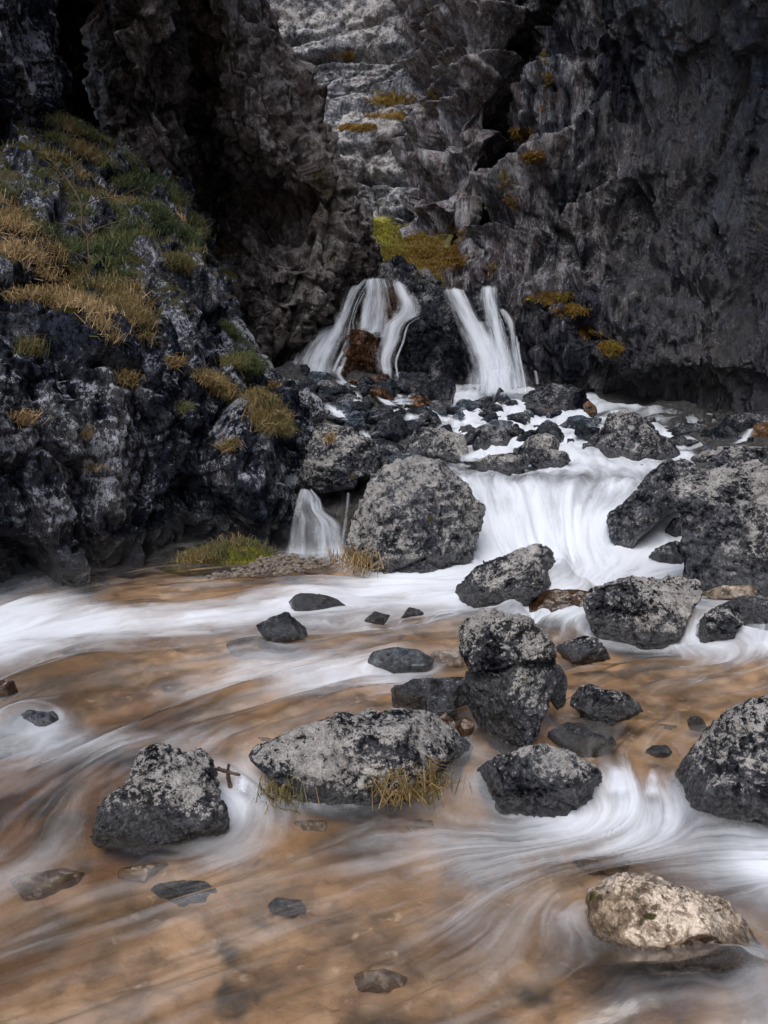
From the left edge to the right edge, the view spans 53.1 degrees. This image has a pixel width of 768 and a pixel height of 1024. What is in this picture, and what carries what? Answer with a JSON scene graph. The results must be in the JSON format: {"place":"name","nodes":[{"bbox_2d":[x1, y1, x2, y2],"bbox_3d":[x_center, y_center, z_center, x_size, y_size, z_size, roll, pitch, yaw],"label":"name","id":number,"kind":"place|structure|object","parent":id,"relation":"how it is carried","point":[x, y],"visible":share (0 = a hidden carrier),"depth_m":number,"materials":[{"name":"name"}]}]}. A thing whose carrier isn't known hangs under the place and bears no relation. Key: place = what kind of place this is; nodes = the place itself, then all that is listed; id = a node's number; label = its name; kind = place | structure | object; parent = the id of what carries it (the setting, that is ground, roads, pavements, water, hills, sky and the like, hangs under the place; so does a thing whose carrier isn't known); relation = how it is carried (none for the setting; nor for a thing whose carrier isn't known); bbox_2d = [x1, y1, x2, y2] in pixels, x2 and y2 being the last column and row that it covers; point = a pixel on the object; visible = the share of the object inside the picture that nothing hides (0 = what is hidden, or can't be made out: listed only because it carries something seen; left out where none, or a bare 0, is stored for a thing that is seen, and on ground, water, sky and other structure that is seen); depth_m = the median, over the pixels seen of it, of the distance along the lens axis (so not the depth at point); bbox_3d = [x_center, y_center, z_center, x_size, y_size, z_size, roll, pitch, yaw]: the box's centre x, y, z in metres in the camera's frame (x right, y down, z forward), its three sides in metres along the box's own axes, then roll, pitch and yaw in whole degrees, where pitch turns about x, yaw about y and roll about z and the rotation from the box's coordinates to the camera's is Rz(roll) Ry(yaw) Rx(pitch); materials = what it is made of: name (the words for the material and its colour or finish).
{"place":"outdoors","nodes":[
{"label":"outdoors","id":0,"kind":"place"},
{"bbox_2d":[0,0,72,135],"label":"rock pillar","id":1,"kind":"object","parent":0,"point":[36,77],"visible":0.66,"depth_m":9.41,"materials":[{"name":"stone"}]},
{"bbox_2d":[54,0,382,367],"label":"buttress","id":2,"kind":"structure","parent":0,"point":[219,105],"depth_m":13.98,"materials":[{"name":"stone"}]},
{"bbox_2d":[160,531,284,576],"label":"bank grass","id":3,"kind":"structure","parent":0,"point":[209,553],"depth_m":6.81,"materials":[{"name":"plant"}]},
{"bbox_2d":[267,0,426,223],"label":"headwall","id":4,"kind":"object","parent":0,"point":[315,32],"visible":0.3,"depth_m":27.21,"materials":[{"name":"stone"}]},
{"bbox_2d":[0,360,767,1023],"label":"river bed","id":5,"kind":"object","parent":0,"point":[542,956],"visible":0.3,"depth_m":2.98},
{"bbox_2d":[0,709,64,759],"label":"foam","id":6,"kind":"object","parent":5,"relation":"on","point":[17,738],"visible":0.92,"depth_m":3.48,"materials":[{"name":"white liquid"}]},
{"bbox_2d":[10,868,84,900],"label":"submerged stone","id":7,"kind":"object","parent":5,"relation":"on","point":[36,885],"visible":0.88,"depth_m":2.77,"materials":[{"name":"stone"}]},
{"bbox_2d":[118,862,168,882],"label":"submerged stone","id":8,"kind":"object","parent":5,"relation":"on","point":[143,872],"visible":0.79,"depth_m":2.85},
{"bbox_2d":[90,743,229,857],"bbox_3d":[-0.863,1.114,3.033,0.535,0.379,0.399,0,8,0],"label":"boulder","id":9,"kind":"object","parent":5,"relation":"on","point":[164,795],"visible":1,"depth_m":2.89,"materials":[{"name":"stone"}]},
{"bbox_2d":[151,880,216,906],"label":"submerged stone","id":10,"kind":"object","parent":5,"relation":"on","point":[190,886],"visible":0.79,"depth_m":2.79,"materials":[{"name":"stone"}]},
{"bbox_2d":[226,638,288,656],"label":"submerged stone","id":11,"kind":"object","parent":5,"relation":"on","point":[254,647],"visible":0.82,"depth_m":4.73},
{"bbox_2d":[256,611,307,645],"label":"boulder","id":12,"kind":"object","parent":5,"relation":"on","point":[283,628],"visible":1,"depth_m":4.63,"materials":[{"name":"stone"}]},
{"bbox_2d":[268,897,305,916],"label":"submerged stone","id":13,"kind":"object","parent":5,"relation":"on","point":[282,906],"visible":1,"depth_m":2.74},
{"bbox_2d":[293,820,326,831],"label":"submerged stone","id":14,"kind":"object","parent":5,"relation":"on","point":[314,825],"visible":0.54,"depth_m":3.17,"materials":[{"name":"stone"}]},
{"bbox_2d":[288,505,343,553],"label":"waterfall","id":15,"kind":"object","parent":5,"relation":"on","point":[313,529],"visible":0.73,"depth_m":7.70,"materials":[{"name":"liquid"}]},
{"bbox_2d":[306,371,332,382],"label":"stone","id":16,"kind":"object","parent":5,"relation":"on","point":[318,376],"visible":0.48,"depth_m":13.27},
{"bbox_2d":[296,422,383,494],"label":"boulder","id":17,"kind":"object","parent":5,"relation":"on","point":[349,458],"visible":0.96,"depth_m":8.35,"materials":[{"name":"grey stone"}]},
{"bbox_2d":[328,384,351,395],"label":"stone","id":18,"kind":"object","parent":5,"relation":"on","point":[336,389],"visible":0.6,"depth_m":12.57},
{"bbox_2d":[343,418,366,431],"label":"stone","id":19,"kind":"object","parent":5,"relation":"on","point":[358,424],"visible":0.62,"depth_m":11.05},
{"bbox_2d":[322,539,388,577],"bbox_3d":[-0.181,0.397,6.612,0.737,0.344,0.787,-7,11,-43],"label":"grass tuft","id":20,"kind":"object","parent":5,"relation":"on","point":[354,560],"visible":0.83,"depth_m":6.46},
{"bbox_2d":[308,279,411,386],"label":"waterfall","id":21,"kind":"structure","parent":5,"relation":"on","point":[322,350],"depth_m":14.18,"materials":[{"name":"white liquid"}]},
{"bbox_2d":[337,329,382,377],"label":"boulder","id":22,"kind":"object","parent":5,"relation":"on","point":[360,350],"visible":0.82,"depth_m":14.18,"materials":[{"name":"stone"}]},
{"bbox_2d":[249,708,473,811],"bbox_3d":[-0.085,1.086,3.387,0.992,0.455,0.512,0,8,0],"label":"boulder","id":23,"kind":"object","parent":5,"relation":"on","point":[335,758],"visible":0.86,"depth_m":3.19,"materials":[{"name":"stone"}]},
{"bbox_2d":[350,756,472,812],"bbox_3d":[0.123,1.115,3.128,0.404,0.225,0.498,5,9,32],"label":"grass tuft","id":24,"kind":"object","parent":23,"relation":"on","point":[432,784],"visible":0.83,"depth_m":3.13,"materials":[{"name":"plant"}]},
{"bbox_2d":[353,383,374,396],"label":"stone","id":25,"kind":"object","parent":5,"relation":"on","point":[363,389],"visible":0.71,"depth_m":13.14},
{"bbox_2d":[327,283,404,370],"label":"rock outcrop","id":26,"kind":"object","parent":5,"relation":"on","point":[387,311],"visible":0.26,"depth_m":15.55,"materials":[{"name":"liquid"}]},
{"bbox_2d":[354,968,406,992],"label":"submerged stone","id":27,"kind":"object","parent":5,"relation":"on","point":[381,980],"visible":1,"depth_m":2.38,"materials":[{"name":"stone"}]},
{"bbox_2d":[376,429,399,442],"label":"stone","id":28,"kind":"object","parent":5,"relation":"on","point":[392,435],"visible":0.53,"depth_m":9.89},
{"bbox_2d":[377,378,400,393],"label":"stone","id":29,"kind":"object","parent":5,"relation":"on","point":[390,383],"visible":0.59,"depth_m":13.21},
{"bbox_2d":[376,440,403,462],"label":"boulder","id":30,"kind":"object","parent":5,"relation":"on","point":[389,448],"visible":0.48,"depth_m":9.12,"materials":[{"name":"stone"}]},
{"bbox_2d":[373,415,408,439],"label":"stone","id":31,"kind":"object","parent":5,"relation":"on","point":[397,424],"visible":0.57,"depth_m":10.18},
{"bbox_2d":[368,647,433,675],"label":"boulder","id":32,"kind":"object","parent":5,"relation":"on","point":[413,662],"visible":0.92,"depth_m":4.27,"materials":[{"name":"grey stone"}]},
{"bbox_2d":[400,310,425,368],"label":"boulder","id":33,"kind":"object","parent":5,"relation":"on","point":[412,331],"visible":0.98,"depth_m":14.58,"materials":[{"name":"stone"}]},
{"bbox_2d":[345,454,485,573],"bbox_3d":[0.300,0.020,6.836,1.236,1.044,0.911,-3,8,-21],"label":"boulder","id":34,"kind":"object","parent":5,"relation":"on","point":[420,514],"visible":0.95,"depth_m":6.58,"materials":[{"name":"grey stone"}]},
{"bbox_2d":[392,372,439,388],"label":"stone","id":35,"kind":"object","parent":5,"relation":"on","point":[419,380],"visible":0.64,"depth_m":14.10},
{"bbox_2d":[405,819,433,832],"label":"submerged stone","id":36,"kind":"object","parent":5,"relation":"on","point":[415,825],"visible":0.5,"depth_m":3.18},
{"bbox_2d":[377,255,474,380],"bbox_3d":[0.914,-3.754,16.295,2.384,3.377,2.016,0,8,0],"label":"rock outcrop","id":37,"kind":"object","parent":5,"relation":"on","point":[446,349],"visible":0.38,"depth_m":15.85,"materials":[{"name":"stone"}]},
{"bbox_2d":[391,676,465,709],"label":"boulder","id":38,"kind":"object","parent":5,"relation":"on","point":[412,694],"visible":0.73,"depth_m":3.85,"materials":[{"name":"stone"}]},
{"bbox_2d":[416,410,442,426],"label":"stone","id":39,"kind":"object","parent":5,"relation":"on","point":[430,417],"visible":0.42,"depth_m":11.09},
{"bbox_2d":[404,427,468,467],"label":"boulder","id":40,"kind":"object","parent":5,"relation":"on","point":[447,446],"visible":0.67,"depth_m":9.21,"materials":[{"name":"grey stone"}]},
{"bbox_2d":[431,650,464,667],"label":"submerged stone","id":41,"kind":"object","parent":5,"relation":"on","point":[456,663],"visible":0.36,"depth_m":4.66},
{"bbox_2d":[456,717,473,739],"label":"cobble","id":42,"kind":"object","parent":5,"relation":"on","point":[465,728],"visible":0.87,"depth_m":3.56,"materials":[{"name":"brown stone"}]},
{"bbox_2d":[464,425,495,449],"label":"stone","id":43,"kind":"object","parent":5,"relation":"on","point":[471,437],"visible":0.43,"depth_m":10.32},
{"bbox_2d":[458,608,504,667],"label":"boulder","id":44,"kind":"object","parent":5,"relation":"on","point":[471,627],"visible":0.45,"depth_m":3.85,"materials":[{"name":"stone"}]},
{"bbox_2d":[462,286,521,389],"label":"rock outcrop","id":45,"kind":"object","parent":5,"relation":"on","point":[477,305],"visible":0.28,"depth_m":16.26,"materials":[{"name":"stone"}]},
{"bbox_2d":[487,431,511,445],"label":"boulder","id":46,"kind":"object","parent":5,"relation":"on","point":[497,438],"visible":0.54,"depth_m":10.19,"materials":[{"name":"stone"}]},
{"bbox_2d":[467,453,534,480],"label":"boulder","id":47,"kind":"object","parent":5,"relation":"on","point":[514,463],"visible":0.64,"depth_m":8.69,"materials":[{"name":"grey stone"}]},
{"bbox_2d":[455,543,557,612],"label":"boulder","id":48,"kind":"object","parent":5,"relation":"on","point":[521,575],"visible":0.81,"depth_m":5.53,"materials":[{"name":"stone"}]},
{"bbox_2d":[462,613,557,754],"bbox_3d":[0.596,0.799,3.612,0.374,0.685,0.410,-7,11,-43],"label":"cracked boulder","id":49,"kind":"object","parent":5,"relation":"on","point":[510,681],"visible":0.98,"depth_m":3.48,"materials":[{"name":"stone"}]},
{"bbox_2d":[476,743,601,826],"bbox_3d":[0.652,1.108,3.182,0.512,0.342,0.316,0,8,0],"label":"boulder","id":50,"kind":"object","parent":5,"relation":"on","point":[532,784],"visible":0.95,"depth_m":3.06,"materials":[{"name":"stone"}]},
{"bbox_2d":[513,444,570,479],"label":"boulder","id":51,"kind":"object","parent":5,"relation":"on","point":[545,458],"visible":0.77,"depth_m":8.90,"materials":[{"name":"grey stone"}]},
{"bbox_2d":[521,383,588,411],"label":"boulder","id":52,"kind":"object","parent":5,"relation":"on","point":[563,397],"visible":0.57,"depth_m":13.78,"materials":[{"name":"stone"}]},
{"bbox_2d":[523,588,587,622],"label":"boulder","id":53,"kind":"object","parent":5,"relation":"on","point":[553,600],"visible":0.6,"depth_m":5.35,"materials":[{"name":"brown stone"}]},
{"bbox_2d":[547,722,616,757],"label":"boulder","id":54,"kind":"object","parent":5,"relation":"on","point":[582,740],"visible":0.88,"depth_m":3.55,"materials":[{"name":"stone"}]},
{"bbox_2d":[556,636,610,665],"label":"boulder","id":55,"kind":"object","parent":5,"relation":"on","point":[584,650],"visible":0.98,"depth_m":4.46,"materials":[{"name":"stone"}]},
{"bbox_2d":[571,855,630,875],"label":"submerged stone","id":56,"kind":"object","parent":5,"relation":"on","point":[589,862],"visible":0.77,"depth_m":2.96,"materials":[{"name":"stone"}]},
{"bbox_2d":[570,684,643,726],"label":"boulder","id":57,"kind":"object","parent":5,"relation":"on","point":[594,704],"visible":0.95,"depth_m":3.65,"materials":[{"name":"stone"}]},
{"bbox_2d":[582,410,680,460],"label":"boulder","id":58,"kind":"object","parent":5,"relation":"on","point":[633,436],"visible":0.66,"depth_m":9.45,"materials":[{"name":"grey stone"}]},
{"bbox_2d":[583,574,702,652],"bbox_3d":[1.657,0.655,4.943,0.715,0.538,0.480,3,8,22],"label":"boulder","id":59,"kind":"object","parent":5,"relation":"on","point":[632,613],"visible":0.98,"depth_m":4.79,"materials":[{"name":"stone"}]},
{"bbox_2d":[606,458,698,548],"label":"boulder","id":60,"kind":"object","parent":5,"relation":"on","point":[641,511],"visible":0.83,"depth_m":6.74,"materials":[{"name":"grey stone"}]},
{"bbox_2d":[648,540,683,563],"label":"boulder","id":61,"kind":"object","parent":5,"relation":"on","point":[667,553],"visible":0.66,"depth_m":6.52,"materials":[{"name":"stone"}]},
{"bbox_2d":[665,517,681,536],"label":"boulder","id":62,"kind":"object","parent":5,"relation":"on","point":[673,528],"visible":0.53,"depth_m":6.93,"materials":[{"name":"stone"}]},
{"bbox_2d":[585,872,763,973],"bbox_3d":[0.908,1.295,2.411,0.538,0.330,0.332,3,8,21],"label":"boulder","id":63,"kind":"object","parent":5,"relation":"on","point":[626,913],"visible":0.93,"depth_m":2.32,"materials":[{"name":"stone"}]},
{"bbox_2d":[671,422,708,435],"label":"boulder","id":64,"kind":"object","parent":5,"relation":"on","point":[685,428],"visible":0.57,"depth_m":11.26,"materials":[{"name":"stone"}]},
{"bbox_2d":[687,716,706,731],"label":"stone","id":65,"kind":"object","parent":5,"relation":"on","point":[696,723],"visible":0.98,"depth_m":3.66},
{"bbox_2d":[667,459,767,604],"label":"boulder","id":66,"kind":"object","parent":5,"relation":"on","point":[721,507],"visible":0.77,"depth_m":5.42,"materials":[{"name":"grey stone"}]},
{"bbox_2d":[670,695,767,841],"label":"boulder","id":67,"kind":"object","parent":5,"relation":"on","point":[719,786],"visible":0.95,"depth_m":3.03,"materials":[{"name":"stone"}]},
{"bbox_2d":[695,604,744,642],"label":"boulder","id":68,"kind":"object","parent":5,"relation":"on","point":[723,622],"visible":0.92,"depth_m":4.63,"materials":[{"name":"stone"}]},
{"bbox_2d":[706,425,737,440],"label":"boulder","id":69,"kind":"object","parent":5,"relation":"on","point":[723,433],"visible":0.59,"depth_m":10.45,"materials":[{"name":"stone"}]},
{"bbox_2d":[690,445,767,462],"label":"boulder","id":70,"kind":"object","parent":5,"relation":"on","point":[743,452],"visible":0.5,"depth_m":8.85,"materials":[{"name":"grey stone"}]},
{"bbox_2d":[718,412,767,432],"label":"boulder","id":71,"kind":"object","parent":5,"relation":"on","point":[742,422],"visible":0.64,"depth_m":11.76,"materials":[{"name":"stone"}]},
{"bbox_2d":[721,594,767,630],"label":"boulder","id":72,"kind":"object","parent":5,"relation":"on","point":[755,607],"visible":0.56,"depth_m":4.68,"materials":[{"name":"stone"}]},
{"bbox_2d":[750,422,767,437],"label":"boulder","id":73,"kind":"object","parent":5,"relation":"on","point":[759,430],"visible":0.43,"depth_m":10.53,"materials":[{"name":"brown stone"}]},
{"bbox_2d":[0,384,767,1023],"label":"river","id":74,"kind":"structure","parent":0,"point":[564,520],"depth_m":5.38,"materials":[{"name":"liquid"}]},
{"bbox_2d":[0,680,18,700],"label":"stone","id":75,"kind":"object","parent":74,"relation":"in","point":[8,689],"visible":1,"depth_m":3.87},
{"bbox_2d":[206,553,338,578],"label":"gravel","id":76,"kind":"structure","parent":74,"relation":"on","point":[256,567],"depth_m":6.40,"materials":[{"name":"gravel"}]},
{"bbox_2d":[250,773,319,818],"bbox_3d":[-0.421,1.154,3.162,0.283,0.181,0.344,7,10,41],"label":"grass tuft","id":77,"kind":"object","parent":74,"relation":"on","point":[280,791],"visible":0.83,"depth_m":3.15,"materials":[{"name":"plant"}]},
{"bbox_2d":[289,593,348,613],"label":"boulder","id":78,"kind":"object","parent":74,"relation":"on","point":[306,602],"visible":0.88,"depth_m":5.28,"materials":[{"name":"stone"}]},
{"bbox_2d":[365,611,389,624],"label":"boulder","id":79,"kind":"object","parent":74,"relation":"in","point":[377,618],"visible":1,"depth_m":5.05,"materials":[{"name":"stone"}]},
{"bbox_2d":[369,388,395,403],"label":"stone","id":80,"kind":"object","parent":74,"relation":"in","point":[376,394],"visible":0.59,"depth_m":12.20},
{"bbox_2d":[404,395,430,407],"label":"stone","id":81,"kind":"object","parent":74,"relation":"in","point":[418,400],"visible":0.59,"depth_m":12.72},
{"bbox_2d":[421,377,455,406],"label":"stone","id":82,"kind":"object","parent":74,"relation":"on","point":[442,390],"visible":0.77,"depth_m":13.28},
{"bbox_2d":[426,691,456,718],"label":"boulder","id":83,"kind":"object","parent":74,"relation":"in","point":[438,703],"visible":0.73,"depth_m":3.73,"materials":[{"name":"stone"}]},
{"bbox_2d":[454,399,481,411],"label":"stone","id":84,"kind":"object","parent":74,"relation":"on","point":[467,404],"visible":0.72,"depth_m":12.49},
{"bbox_2d":[472,436,490,450],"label":"stone","id":85,"kind":"object","parent":74,"relation":"on","point":[483,443],"visible":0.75,"depth_m":9.82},
{"bbox_2d":[447,287,525,392],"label":"waterfall","id":86,"kind":"structure","parent":74,"relation":"on","point":[495,370],"depth_m":14.81,"materials":[{"name":"white liquid"}]},
{"bbox_2d":[492,387,510,403],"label":"boulder","id":87,"kind":"object","parent":74,"relation":"in","point":[500,396],"visible":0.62,"depth_m":14.35,"materials":[{"name":"stone"}]},
{"bbox_2d":[506,412,529,424],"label":"stone","id":88,"kind":"object","parent":74,"relation":"in","point":[522,417],"visible":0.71,"depth_m":11.69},
{"bbox_2d":[523,433,559,449],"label":"boulder","id":89,"kind":"object","parent":74,"relation":"in","point":[546,440],"visible":0.59,"depth_m":9.40,"materials":[{"name":"grey stone"}]},
{"bbox_2d":[536,423,564,442],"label":"stone","id":90,"kind":"object","parent":74,"relation":"in","point":[557,432],"visible":0.5,"depth_m":10.23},
{"bbox_2d":[551,663,567,710],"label":"boulder","id":91,"kind":"object","parent":74,"relation":"in","point":[558,699],"visible":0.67,"depth_m":3.76,"materials":[{"name":"stone"}]},
{"bbox_2d":[566,415,600,426],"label":"stone","id":92,"kind":"object","parent":74,"relation":"on","point":[587,421],"visible":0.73,"depth_m":11.79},
{"bbox_2d":[611,771,627,791],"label":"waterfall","id":93,"kind":"structure","parent":74,"relation":"on","point":[619,783],"depth_m":3.14,"materials":[{"name":"white liquid"}]},
{"bbox_2d":[645,745,671,757],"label":"stone","id":94,"kind":"object","parent":74,"relation":"in","point":[660,751],"visible":1,"depth_m":3.35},
{"bbox_2d":[703,585,757,599],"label":"boulder","id":95,"kind":"object","parent":74,"relation":"in","point":[725,592],"visible":0.82,"depth_m":5.22,"materials":[{"name":"stone"}]},
{"bbox_2d":[372,215,454,286],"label":"grassy bank","id":96,"kind":"structure","parent":0,"point":[445,237],"depth_m":20.66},
{"bbox_2d":[390,0,767,413],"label":"cliff","id":97,"kind":"structure","parent":0,"point":[639,224],"depth_m":16.01,"materials":[{"name":"stone"}]},
{"bbox_2d":[328,48,627,357],"bbox_3d":[1.210,-9.767,21.176,5.562,11.835,15.771,-1,8,-5],"label":"moss","id":98,"kind":"object","parent":97,"relation":"on","point":[390,251],"visible":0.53,"depth_m":19.67,"materials":[{"name":"plant"}]},
{"label":"ground","id":99,"kind":"structure","parent":0,"visible":0},
{"bbox_2d":[0,118,329,598],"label":"crag","id":100,"kind":"structure","parent":99,"relation":"on","point":[171,476],"depth_m":6.87,"materials":[{"name":"stone"}]},
{"bbox_2d":[6,406,51,429],"bbox_3d":[-2.615,-0.668,5.609,0.367,0.232,0.339,0,8,0],"label":"grass tuft","id":101,"kind":"object","parent":100,"relation":"on","point":[28,417],"visible":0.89,"depth_m":5.62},
{"bbox_2d":[11,331,56,357],"bbox_3d":[-2.672,-1.262,5.904,0.365,0.241,0.378,0,8,0],"label":"grass tuft","id":102,"kind":"object","parent":100,"relation":"on","point":[26,347],"visible":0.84,"depth_m":5.85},
{"bbox_2d":[44,139,140,267],"bbox_3d":[-2.753,-2.798,7.404,0.988,1.466,0.208,1,8,7],"label":"bare shrub","id":103,"kind":"object","parent":100,"relation":"on","point":[81,229],"visible":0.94,"depth_m":7.42,"materials":[{"name":"brown plant"}]},
{"bbox_2d":[112,366,145,389],"bbox_3d":[-2.165,-1.103,6.385,0.388,0.246,0.402,3,8,22],"label":"grass tuft","id":104,"kind":"object","parent":100,"relation":"on","point":[127,381],"visible":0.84,"depth_m":6.46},
{"bbox_2d":[0,109,302,440],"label":"grass","id":105,"kind":"structure","parent":100,"relation":"on","point":[246,361],"depth_m":7.75,"materials":[{"name":"plant"}]},
{"bbox_2d":[162,352,190,369],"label":"grass tuft","id":106,"kind":"object","parent":100,"relation":"on","point":[176,364],"visible":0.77,"depth_m":7.15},
{"bbox_2d":[196,369,223,391],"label":"grass tuft","id":107,"kind":"object","parent":100,"relation":"on","point":[204,379],"visible":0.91,"depth_m":7.37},
{"bbox_2d":[210,435,246,454],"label":"grass tuft","id":108,"kind":"object","parent":100,"relation":"on","point":[229,447],"visible":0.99,"depth_m":7.12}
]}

